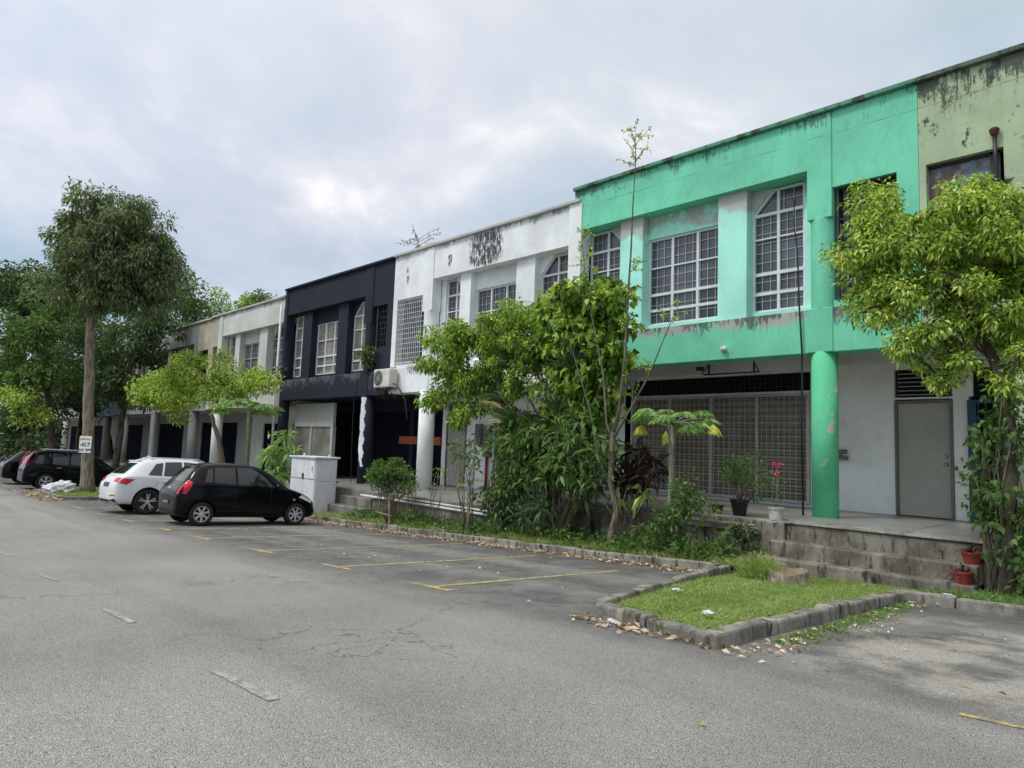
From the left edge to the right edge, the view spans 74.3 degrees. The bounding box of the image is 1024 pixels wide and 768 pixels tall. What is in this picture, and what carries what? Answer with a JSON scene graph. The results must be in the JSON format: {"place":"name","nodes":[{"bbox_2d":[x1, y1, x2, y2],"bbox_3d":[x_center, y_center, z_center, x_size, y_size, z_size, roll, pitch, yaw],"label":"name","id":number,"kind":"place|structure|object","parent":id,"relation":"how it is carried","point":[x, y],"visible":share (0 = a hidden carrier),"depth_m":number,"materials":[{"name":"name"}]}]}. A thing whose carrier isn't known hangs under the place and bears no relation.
{"place":"outdoors","nodes":[
{"label":"outdoors","id":0,"kind":"place"},
{"bbox_2d":[0,477,1023,767],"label":"road","id":1,"kind":"structure","parent":0,"point":[134,639],"depth_m":4.18,"materials":[{"name":"grey asphalt"}]},
{"bbox_2d":[0,449,97,486],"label":"dark car","id":2,"kind":"object","parent":1,"relation":"on","point":[10,465],"visible":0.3,"depth_m":27.20,"materials":[{"name":"black paint"}]},
{"bbox_2d":[33,489,98,499],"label":"island kerb","id":3,"kind":"structure","parent":1,"relation":"on","point":[68,497],"depth_m":21.12,"materials":[{"name":"concrete"}]},
{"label":"far island turf","id":4,"kind":"structure","parent":3,"relation":"on","visible":0},
{"bbox_2d":[50,480,77,492],"bbox_3d":[-14.842,3.419,22.395,0.773,0.464,0.773,7,-8,-44],"label":"rubbish bag","id":5,"kind":"object","parent":4,"relation":"on","point":[68,486],"visible":0.84,"depth_m":22.18,"materials":[{"name":"white plastic"}]},
{"bbox_2d":[39,488,98,495],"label":"island grass","id":6,"kind":"structure","parent":4,"relation":"on","point":[80,493],"depth_m":21.93,"materials":[{"name":"green plant"}]},
{"bbox_2d":[17,176,196,491],"bbox_3d":[-14.049,-1.495,23.124,4.919,10.755,4.306,7,-8,-44],"label":"tall tree","id":7,"kind":"object","parent":4,"relation":"on","point":[119,260],"visible":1,"depth_m":22.85,"materials":[{"name":"green plant"}]},
{"bbox_2d":[78,436,91,452],"bbox_3d":[-14.691,2.079,23.257,0.476,0.570,0.020,1,-6,8],"label":"notice board","id":8,"kind":"object","parent":7,"relation":"attached to","point":[85,442],"visible":1,"depth_m":23.25,"materials":[{"name":"white"}]},
{"bbox_2d":[17,449,117,488],"bbox_3d":[-16.737,3.347,26.241,3.909,1.516,1.903,10,-10,-42],"label":"black suv","id":9,"kind":"object","parent":1,"relation":"on","point":[38,468],"visible":0.6,"depth_m":25.13,"materials":[{"name":"paint"}]},
{"bbox_2d":[98,456,204,514],"bbox_3d":[-8.876,2.782,18.556,4.044,1.491,1.973,10,-11,-43],"label":"white car","id":10,"kind":"object","parent":1,"relation":"on","point":[136,485],"visible":0.45,"depth_m":17.17,"materials":[{"name":"paint"}]},
{"bbox_2d":[158,456,313,525],"bbox_3d":[-6.300,2.476,15.721,3.250,1.506,1.798,10,-11,-42],"label":"hatchback","id":11,"kind":"object","parent":1,"relation":"on","point":[199,494],"visible":1,"depth_m":14.94,"materials":[{"name":"black paint"}]},
{"bbox_2d":[595,565,903,649],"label":"island kerb","id":12,"kind":"structure","parent":1,"relation":"on","point":[738,633],"depth_m":5.74,"materials":[{"name":"concrete"}]},
{"bbox_2d":[764,601,930,647],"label":"kerb weeds","id":13,"kind":"object","parent":1,"relation":"on","point":[884,610],"visible":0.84,"depth_m":5.98,"materials":[{"name":"green plant"}]},
{"bbox_2d":[0,0,1023,433],"label":"sky","id":14,"kind":"structure","parent":0,"point":[289,143],"materials":[{"name":"white"}]},
{"bbox_2d":[313,511,755,565],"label":"verge","id":15,"kind":"structure","parent":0,"point":[605,551],"depth_m":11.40,"materials":[{"name":"green plant"}]},
{"bbox_2d":[208,398,285,464],"bbox_3d":[-9.038,2.307,22.895,2.646,3.594,2.641,7,-8,-44],"label":"papaya plant","id":16,"kind":"object","parent":15,"relation":"on","point":[223,406],"visible":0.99,"depth_m":22.78,"materials":[{"name":"green plant"}]},
{"bbox_2d":[248,428,303,486],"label":"leafy plant","id":17,"kind":"object","parent":15,"relation":"on","point":[276,462],"visible":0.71,"depth_m":20.42,"materials":[{"name":"green plant"}]},
{"bbox_2d":[289,453,340,514],"bbox_3d":[-5.654,2.900,19.171,0.770,1.831,1.540,7,-8,-44],"label":"utility cabinet","id":18,"kind":"object","parent":15,"relation":"on","point":[313,478],"visible":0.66,"depth_m":18.72,"materials":[{"name":"white metal"}]},
{"bbox_2d":[315,495,372,516],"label":"concrete steps","id":19,"kind":"structure","parent":15,"relation":"on","point":[345,504],"depth_m":18.27,"materials":[{"name":"grey concrete"}]},
{"bbox_2d":[363,457,419,523],"bbox_3d":[-2.939,2.595,16.256,1.255,1.731,1.536,7,-8,-44],"label":"clipped bush","id":20,"kind":"object","parent":15,"relation":"on","point":[381,474],"visible":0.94,"depth_m":16.16,"materials":[{"name":"green plant"}]},
{"bbox_2d":[401,479,421,524],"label":"shrub","id":21,"kind":"object","parent":15,"relation":"on","point":[407,489],"visible":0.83,"depth_m":15.55,"materials":[{"name":"green plant"}]},
{"bbox_2d":[404,506,445,525],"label":"weed clump","id":22,"kind":"object","parent":15,"relation":"on","point":[416,515],"visible":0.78,"depth_m":15.30,"materials":[{"name":"green plant"}]},
{"bbox_2d":[428,467,455,523],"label":"shrub","id":23,"kind":"object","parent":15,"relation":"on","point":[433,487],"visible":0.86,"depth_m":15.17,"materials":[{"name":"green plant"}]},
{"bbox_2d":[445,433,482,533],"bbox_3d":[-1.004,2.097,14.240,0.642,2.138,1.185,7,-8,-44],"label":"sapling","id":24,"kind":"object","parent":15,"relation":"on","point":[466,457],"visible":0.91,"depth_m":14.14,"materials":[{"name":"green plant"}]},
{"bbox_2d":[457,470,483,533],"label":"papaya plant","id":25,"kind":"object","parent":15,"relation":"on","point":[469,499],"visible":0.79,"depth_m":13.93,"materials":[{"name":"green plant"}]},
{"bbox_2d":[412,296,571,532],"bbox_3d":[-0.400,0.729,14.596,4.458,5.188,2.041,-2,-7,37],"label":"tree","id":26,"kind":"object","parent":15,"relation":"on","point":[507,330],"visible":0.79,"depth_m":14.55,"materials":[{"name":"green plant"}]},
{"bbox_2d":[471,402,544,527],"bbox_3d":[-0.059,1.788,13.985,1.205,2.824,1.638,7,-8,-44],"label":"bush","id":27,"kind":"object","parent":15,"relation":"on","point":[498,486],"visible":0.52,"depth_m":13.87,"materials":[{"name":"green plant"}]},
{"bbox_2d":[503,484,562,539],"bbox_3d":[0.418,2.583,12.856,1.289,1.613,1.589,7,-8,-44],"label":"bush","id":28,"kind":"object","parent":15,"relation":"on","point":[529,508],"visible":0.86,"depth_m":12.77,"materials":[{"name":"green plant"}]},
{"bbox_2d":[478,332,611,534],"bbox_3d":[0.624,0.961,13.329,1.554,4.485,3.289,7,-8,-44],"label":"fan palm","id":29,"kind":"object","parent":15,"relation":"on","point":[497,396],"visible":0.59,"depth_m":13.40,"materials":[{"name":"green plant"}]},
{"bbox_2d":[478,405,627,538],"bbox_3d":[0.773,1.728,12.932,1.585,2.626,3.349,7,-8,-44],"label":"bush","id":30,"kind":"object","parent":15,"relation":"on","point":[564,465],"visible":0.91,"depth_m":12.52,"materials":[{"name":"green plant"}]},
{"bbox_2d":[342,505,766,569],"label":"verge weeds","id":31,"kind":"object","parent":15,"relation":"on","point":[627,539],"visible":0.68,"depth_m":12.31,"materials":[{"name":"green plant"}]},
{"bbox_2d":[531,269,644,541],"bbox_3d":[1.309,0.499,13.111,1.637,5.355,2.626,7,-8,-44],"label":"creeper tree","id":32,"kind":"object","parent":15,"relation":"on","point":[608,299],"visible":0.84,"depth_m":12.77,"materials":[{"name":"green plant"}]},
{"bbox_2d":[563,118,688,547],"bbox_3d":[1.884,-0.824,11.941,0.781,7.664,2.667,7,-8,-44],"label":"bare sapling","id":33,"kind":"object","parent":15,"relation":"on","point":[615,505],"visible":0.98,"depth_m":11.83,"materials":[{"name":"green plant"}]},
{"bbox_2d":[610,484,658,541],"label":"variegated plant","id":34,"kind":"object","parent":15,"relation":"on","point":[639,501],"visible":0.64,"depth_m":11.82,"materials":[{"name":"green plant"}]},
{"bbox_2d":[601,428,674,540],"bbox_3d":[2.251,1.862,11.997,1.394,2.180,1.457,3,-6,-10],"label":"cordyline","id":35,"kind":"object","parent":15,"relation":"on","point":[630,475],"visible":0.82,"depth_m":11.93,"materials":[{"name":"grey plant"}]},
{"bbox_2d":[628,408,722,545],"bbox_3d":[2.734,1.669,11.373,1.590,2.557,1.560,4,-6,-20],"label":"papaya plant","id":36,"kind":"object","parent":15,"relation":"on","point":[694,426],"visible":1,"depth_m":11.36,"materials":[{"name":"green plant"}]},
{"bbox_2d":[628,467,724,555],"bbox_3d":[2.635,2.118,10.960,1.589,1.544,0.962,0,-6,20],"label":"bush","id":37,"kind":"object","parent":15,"relation":"on","point":[677,530],"visible":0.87,"depth_m":10.84,"materials":[{"name":"green plant"}]},
{"bbox_2d":[691,516,739,557],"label":"bush","id":38,"kind":"object","parent":15,"relation":"on","point":[721,535],"visible":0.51,"depth_m":10.42,"materials":[{"name":"green plant"}]},
{"bbox_2d":[725,519,760,559],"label":"bush","id":39,"kind":"object","parent":15,"relation":"on","point":[738,533],"visible":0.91,"depth_m":10.47,"materials":[{"name":"green plant"}]},
{"bbox_2d":[908,585,1023,604],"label":"verge","id":40,"kind":"structure","parent":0,"point":[971,597],"depth_m":7.60,"materials":[{"name":"green plant"}]},
{"bbox_2d":[818,171,1023,600],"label":"tree","id":41,"kind":"object","parent":40,"relation":"on","point":[968,218],"visible":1,"depth_m":8.33,"materials":[{"name":"green plant"}]},
{"bbox_2d":[953,380,1023,597],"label":"creeper","id":42,"kind":"object","parent":41,"relation":"attached to","point":[990,440],"visible":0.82,"depth_m":7.95,"materials":[{"name":"green plant"}]},
{"bbox_3d":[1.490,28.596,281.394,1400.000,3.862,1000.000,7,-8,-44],"label":"ground","id":43,"kind":"structure","parent":0,"visible":0},
{"bbox_2d":[0,384,59,449],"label":"background tree","id":44,"kind":"object","parent":43,"relation":"on","point":[20,401],"visible":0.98,"depth_m":30.15,"materials":[{"name":"green plant"}]},
{"bbox_2d":[0,391,69,462],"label":"background tree","id":45,"kind":"object","parent":43,"relation":"on","point":[11,439],"visible":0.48,"depth_m":37.17,"materials":[{"name":"green plant"}]},
{"bbox_2d":[0,318,82,429],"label":"background tree","id":46,"kind":"object","parent":43,"relation":"on","point":[61,404],"visible":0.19,"depth_m":38.55,"materials":[{"name":"green plant"}]},
{"bbox_2d":[0,258,95,343],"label":"background tree","id":47,"kind":"object","parent":43,"relation":"on","point":[10,289],"visible":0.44,"depth_m":42.84,"materials":[{"name":"green plant"}]},
{"bbox_2d":[0,290,101,448],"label":"background tree","id":48,"kind":"object","parent":43,"relation":"on","point":[25,334],"visible":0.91,"depth_m":31.57,"materials":[{"name":"green plant"}]},
{"bbox_2d":[42,367,77,449],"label":"shophouse","id":49,"kind":"structure","parent":43,"relation":"on","point":[72,434],"depth_m":58.63,"materials":[{"name":"black concrete"}]},
{"bbox_2d":[35,253,125,458],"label":"background tree","id":50,"kind":"object","parent":43,"relation":"on","point":[111,450],"visible":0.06,"depth_m":44.25,"materials":[{"name":"green plant"}]},
{"bbox_2d":[59,386,117,457],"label":"shophouse","id":51,"kind":"structure","parent":43,"relation":"on","point":[98,429],"depth_m":51.85,"materials":[{"name":"grey paint"}]},
{"bbox_2d":[52,316,125,449],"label":"background tree","id":52,"kind":"object","parent":43,"relation":"on","point":[79,337],"visible":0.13,"depth_m":40.65,"materials":[{"name":"green plant"}]},
{"bbox_2d":[55,280,192,467],"bbox_3d":[-19.501,-0.386,33.397,6.487,10.777,4.944,4,-6,-15],"label":"background tree","id":53,"kind":"object","parent":43,"relation":"on","point":[118,377],"visible":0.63,"depth_m":33.30,"materials":[{"name":"green plant"}]},
{"bbox_2d":[97,356,150,460],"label":"shophouse","id":54,"kind":"structure","parent":43,"relation":"on","point":[138,437],"depth_m":44.67,"materials":[{"name":"grey paint"}]},
{"bbox_2d":[102,337,188,463],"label":"shophouse","id":55,"kind":"structure","parent":43,"relation":"on","point":[172,441],"depth_m":40.83,"materials":[{"name":"grey paint"}]},
{"bbox_2d":[120,317,252,464],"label":"shophouse","id":56,"kind":"structure","parent":43,"relation":"on","point":[198,334],"depth_m":34.44,"materials":[{"name":"beige paint"}]},
{"bbox_2d":[167,265,221,327],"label":"background tree","id":57,"kind":"object","parent":43,"relation":"on","point":[193,311],"visible":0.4,"depth_m":68.97,"materials":[{"name":"green plant"}]},
{"bbox_2d":[123,347,284,462],"bbox_3d":[-12.200,1.508,25.902,3.861,5.633,10.555,7,-8,-44],"label":"tree","id":58,"kind":"object","parent":43,"relation":"on","point":[173,386],"visible":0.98,"depth_m":24.55,"materials":[{"name":"green plant"}]},
{"bbox_2d":[204,286,261,315],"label":"background tree","id":59,"kind":"object","parent":43,"relation":"on","point":[244,299],"visible":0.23,"depth_m":69.49,"materials":[{"name":"green plant"}]},
{"bbox_2d":[237,288,276,308],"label":"background tree","id":60,"kind":"object","parent":43,"relation":"on","point":[262,297],"visible":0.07,"depth_m":68.12,"materials":[{"name":"green plant"}]},
{"bbox_2d":[206,295,319,473],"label":"shophouse","id":61,"kind":"structure","parent":43,"relation":"on","point":[247,336],"depth_m":29.87,"materials":[{"name":"white paint"}]},
{"bbox_2d":[244,343,258,373],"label":"window","id":62,"kind":"structure","parent":61,"relation":"in","point":[251,350],"depth_m":29.56,"materials":[{"name":"grey glass"}]},
{"bbox_2d":[269,305,282,470],"bbox_3d":[-9.247,0.287,26.456,0.119,6.870,0.099,7,-8,-44],"label":"rain pipe","id":63,"kind":"object","parent":61,"relation":"on","point":[277,363],"visible":0.73,"depth_m":26.53,"materials":[{"name":"white plastic"}]},
{"bbox_2d":[270,326,283,383],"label":"window","id":64,"kind":"structure","parent":61,"relation":"in","point":[275,341],"depth_m":27.90,"materials":[{"name":"white glass"}]},
{"bbox_2d":[276,256,443,487],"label":"shophouse","id":65,"kind":"structure","parent":43,"relation":"on","point":[343,317],"depth_m":24.06,"materials":[{"name":"black paint"}]},
{"bbox_2d":[293,316,303,376],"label":"window","id":66,"kind":"structure","parent":65,"relation":"in","point":[300,320],"depth_m":26.56,"materials":[{"name":"white glass"}]},
{"bbox_2d":[293,403,336,456],"bbox_3d":[-7.437,2.090,25.318,0.140,2.720,2.930,7,-8,-44],"label":"shop front","id":67,"kind":"object","parent":65,"relation":"on","point":[315,427],"visible":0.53,"depth_m":25.17,"materials":[{"name":"grey glass"}]},
{"bbox_2d":[315,321,337,374],"bbox_3d":[-6.654,-1.316,24.765,0.079,1.930,1.907,7,-8,-44],"label":"window","id":68,"kind":"structure","parent":65,"relation":"in","point":[327,332],"depth_m":24.93,"materials":[{"name":"white glass"}]},
{"bbox_2d":[351,302,365,370],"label":"window","id":69,"kind":"structure","parent":65,"relation":"in","point":[359,326],"depth_m":23.46,"materials":[{"name":"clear glass"}]},
{"bbox_2d":[355,345,377,372],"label":"ledge plant","id":70,"kind":"object","parent":65,"relation":"on","point":[370,359],"visible":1,"depth_m":21.88,"materials":[{"name":"green plant"}]},
{"bbox_2d":[375,306,387,347],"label":"window","id":71,"kind":"structure","parent":65,"relation":"in","point":[381,323],"depth_m":22.02,"materials":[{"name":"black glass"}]},
{"bbox_2d":[372,492,512,528],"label":"retaining wall","id":72,"kind":"structure","parent":43,"relation":"on","point":[376,504],"depth_m":16.06,"materials":[{"name":"concrete"}]},
{"bbox_2d":[360,494,490,515],"bbox_3d":[-2.159,2.881,16.280,0.078,0.170,5.401,7,-8,-44],"label":"ledge pipe","id":73,"kind":"object","parent":72,"relation":"on","point":[429,505],"visible":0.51,"depth_m":15.91,"materials":[{"name":"white plastic"}]},
{"bbox_2d":[335,198,631,527],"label":"shophouse","id":74,"kind":"structure","parent":43,"relation":"on","point":[469,276],"depth_m":19.11,"materials":[{"name":"white paint"}]},
{"bbox_2d":[373,368,406,419],"bbox_3d":[-3.766,0.313,20.704,0.389,1.553,1.572,7,-8,-44],"label":"air conditioner","id":75,"kind":"object","parent":74,"relation":"attached to","point":[386,378],"visible":1,"depth_m":20.64,"materials":[{"name":"white metal"}]},
{"bbox_2d":[395,296,423,363],"bbox_3d":[-3.059,-1.581,20.762,0.260,2.120,1.297,7,-8,-44],"label":"window","id":76,"kind":"structure","parent":74,"relation":"in","point":[413,316],"depth_m":20.81,"materials":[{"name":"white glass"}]},
{"bbox_2d":[446,279,460,357],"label":"window","id":77,"kind":"structure","parent":74,"relation":"in","point":[453,301],"depth_m":19.90,"materials":[{"name":"white glass"}]},
{"bbox_2d":[446,421,464,485],"bbox_3d":[-1.827,2.250,21.926,0.110,2.081,0.892,7,-8,-44],"label":"door","id":78,"kind":"structure","parent":74,"relation":"in","point":[454,435],"depth_m":21.95,"materials":[{"name":"metal"}]},
{"bbox_2d":[474,424,492,456],"bbox_3d":[-0.888,1.741,20.913,0.157,1.000,0.700,7,-8,-44],"label":"meter box","id":79,"kind":"object","parent":74,"relation":"attached to","point":[480,434],"visible":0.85,"depth_m":20.93,"materials":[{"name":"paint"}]},
{"bbox_2d":[475,282,515,357],"bbox_3d":[-0.354,-1.722,18.402,0.079,1.930,1.802,7,-8,-44],"label":"window","id":80,"kind":"structure","parent":74,"relation":"in","point":[486,298],"depth_m":18.63,"materials":[{"name":"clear glass"}]},
{"bbox_2d":[541,253,567,298],"bbox_3d":[1.164,-2.050,16.900,0.080,2.410,1.147,7,-8,-44],"label":"window","id":81,"kind":"structure","parent":74,"relation":"in","point":[557,270],"depth_m":17.09,"materials":[{"name":"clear glass"}]},
{"bbox_2d":[7,489,1009,694],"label":"leaf litter","id":82,"kind":"object","parent":43,"relation":"on","point":[625,626],"visible":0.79,"depth_m":9.71,"materials":[{"name":"brown plant"}]},
{"bbox_2d":[521,496,786,568],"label":"retaining wall","id":83,"kind":"structure","parent":43,"relation":"on","point":[770,530],"depth_m":11.49,"materials":[{"name":"concrete"}]},
{"bbox_2d":[521,499,759,531],"bbox_3d":[2.059,2.395,12.562,0.144,0.125,5.250,7,-8,-44],"label":"ledge pipe","id":84,"kind":"object","parent":83,"relation":"on","point":[708,522],"visible":0.45,"depth_m":12.00,"materials":[{"name":"plastic"}]},
{"bbox_2d":[305,515,1023,617],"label":"kerb","id":85,"kind":"structure","parent":43,"relation":"on","point":[951,601],"depth_m":10.36,"materials":[{"name":"concrete"}]},
{"bbox_2d":[532,78,971,532],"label":"shophouse","id":86,"kind":"structure","parent":43,"relation":"on","point":[713,242],"depth_m":13.14,"materials":[{"name":"green paint"}]},
{"bbox_2d":[590,230,620,282],"bbox_3d":[2.267,-2.414,15.825,0.080,2.410,1.050,7,-8,-44],"label":"window","id":87,"kind":"structure","parent":86,"relation":"in","point":[606,244],"depth_m":15.96,"materials":[{"name":"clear glass"}]},
{"bbox_2d":[648,226,717,325],"bbox_3d":[3.688,-2.260,14.356,0.079,1.930,1.802,7,-8,-44],"label":"window","id":88,"kind":"structure","parent":86,"relation":"in","point":[682,267],"depth_m":14.38,"materials":[{"name":"white glass"}]},
{"bbox_2d":[696,361,758,375],"bbox_3d":[4.381,-0.323,13.746,0.100,0.250,1.360,7,-8,-44],"label":"sign bracket","id":89,"kind":"object","parent":86,"relation":"attached to","point":[708,367],"visible":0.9,"depth_m":13.83,"materials":[{"name":"metal"}]},
{"bbox_2d":[713,448,778,515],"bbox_3d":[3.923,1.639,11.344,1.045,1.135,0.898,-1,-6,32],"label":"potted shrub","id":90,"kind":"object","parent":86,"relation":"on","point":[739,505],"visible":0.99,"depth_m":11.27,"materials":[{"name":"green plant"}]},
{"bbox_2d":[768,462,786,520],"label":"potted rose","id":91,"kind":"object","parent":86,"relation":"on","point":[775,512],"visible":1,"depth_m":10.74,"materials":[{"name":"green plant"}]},
{"bbox_2d":[753,181,804,312],"bbox_3d":[5.119,-2.583,12.943,0.080,2.410,1.023,7,-8,-44],"label":"window","id":92,"kind":"structure","parent":86,"relation":"in","point":[775,280],"depth_m":12.94,"materials":[{"name":"white glass"}]},
{"bbox_2d":[793,199,803,515],"bbox_3d":[5.090,-0.562,12.025,0.076,5.712,0.202,5,-6,-29],"label":"cable","id":93,"kind":"object","parent":86,"relation":"on","point":[802,464],"visible":1,"depth_m":11.91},
{"bbox_2d":[836,174,898,299],"bbox_3d":[6.112,-2.472,11.568,0.200,2.020,0.987,7,-8,-44],"label":"window","id":94,"kind":"structure","parent":86,"relation":"in","point":[841,192],"depth_m":11.83,"materials":[{"name":"black glass"}]},
{"bbox_2d":[898,403,951,518],"bbox_3d":[7.590,1.391,12.448,0.110,2.081,0.842,7,-8,-44],"label":"door","id":95,"kind":"structure","parent":86,"relation":"in","point":[923,428],"depth_m":12.44,"materials":[{"name":"metal"}]},
{"bbox_2d":[613,571,923,628],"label":"island turf","id":96,"kind":"structure","parent":43,"relation":"on","point":[734,594],"depth_m":6.91,"materials":[{"name":"green plant"}]},
{"bbox_2d":[729,550,786,580],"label":"grass tuft","id":97,"kind":"object","parent":96,"relation":"on","point":[759,566],"visible":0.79,"depth_m":8.87,"materials":[{"name":"green plant"}]},
{"bbox_2d":[763,567,811,583],"bbox_3d":[3.576,2.503,8.796,0.676,0.220,0.673,1,-6,14],"label":"tree stump","id":98,"kind":"object","parent":96,"relation":"on","point":[796,575],"visible":0.71,"depth_m":8.61,"materials":[{"name":"beige wood"}]},
{"bbox_2d":[759,519,983,593],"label":"concrete steps","id":99,"kind":"structure","parent":43,"relation":"on","point":[885,557],"depth_m":9.37,"materials":[{"name":"grey concrete"}]},
{"bbox_2d":[941,562,984,584],"bbox_3d":[5.626,2.395,8.489,0.496,0.317,0.424,4,-6,-17],"label":"flower pot","id":100,"kind":"object","parent":99,"relation":"on","point":[962,576],"visible":1,"depth_m":8.39,"materials":[{"name":"red plastic"}]},
{"bbox_2d":[953,544,985,564],"bbox_3d":[5.864,2.236,8.670,0.506,0.370,0.477,7,-8,-44],"label":"flower pot","id":101,"kind":"object","parent":99,"relation":"on","point":[970,556],"visible":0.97,"depth_m":8.58,"materials":[{"name":"red plastic"}]},
{"bbox_2d":[907,43,1023,545],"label":"shophouse","id":102,"kind":"structure","parent":43,"relation":"on","point":[964,107],"depth_m":10.54,"materials":[{"name":"green paint"}]},
{"bbox_2d":[989,126,1000,220],"bbox_3d":[7.251,-2.685,10.107,0.133,2.410,0.140,7,-8,-44],"label":"rain pipe","id":103,"kind":"object","parent":102,"relation":"attached to","point":[993,131],"visible":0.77,"depth_m":10.16,"materials":[{"name":"metal"}]},
{"bbox_2d":[973,367,1017,521],"bbox_3d":[8.716,1.037,11.506,0.030,2.720,1.380,7,-8,-44],"label":"doorway","id":104,"kind":"structure","parent":102,"relation":"in","point":[977,386],"depth_m":11.95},
{"bbox_2d":[982,546,1023,591],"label":"retaining wall","id":105,"kind":"structure","parent":43,"relation":"on","point":[986,581],"depth_m":8.59,"materials":[{"name":"concrete"}]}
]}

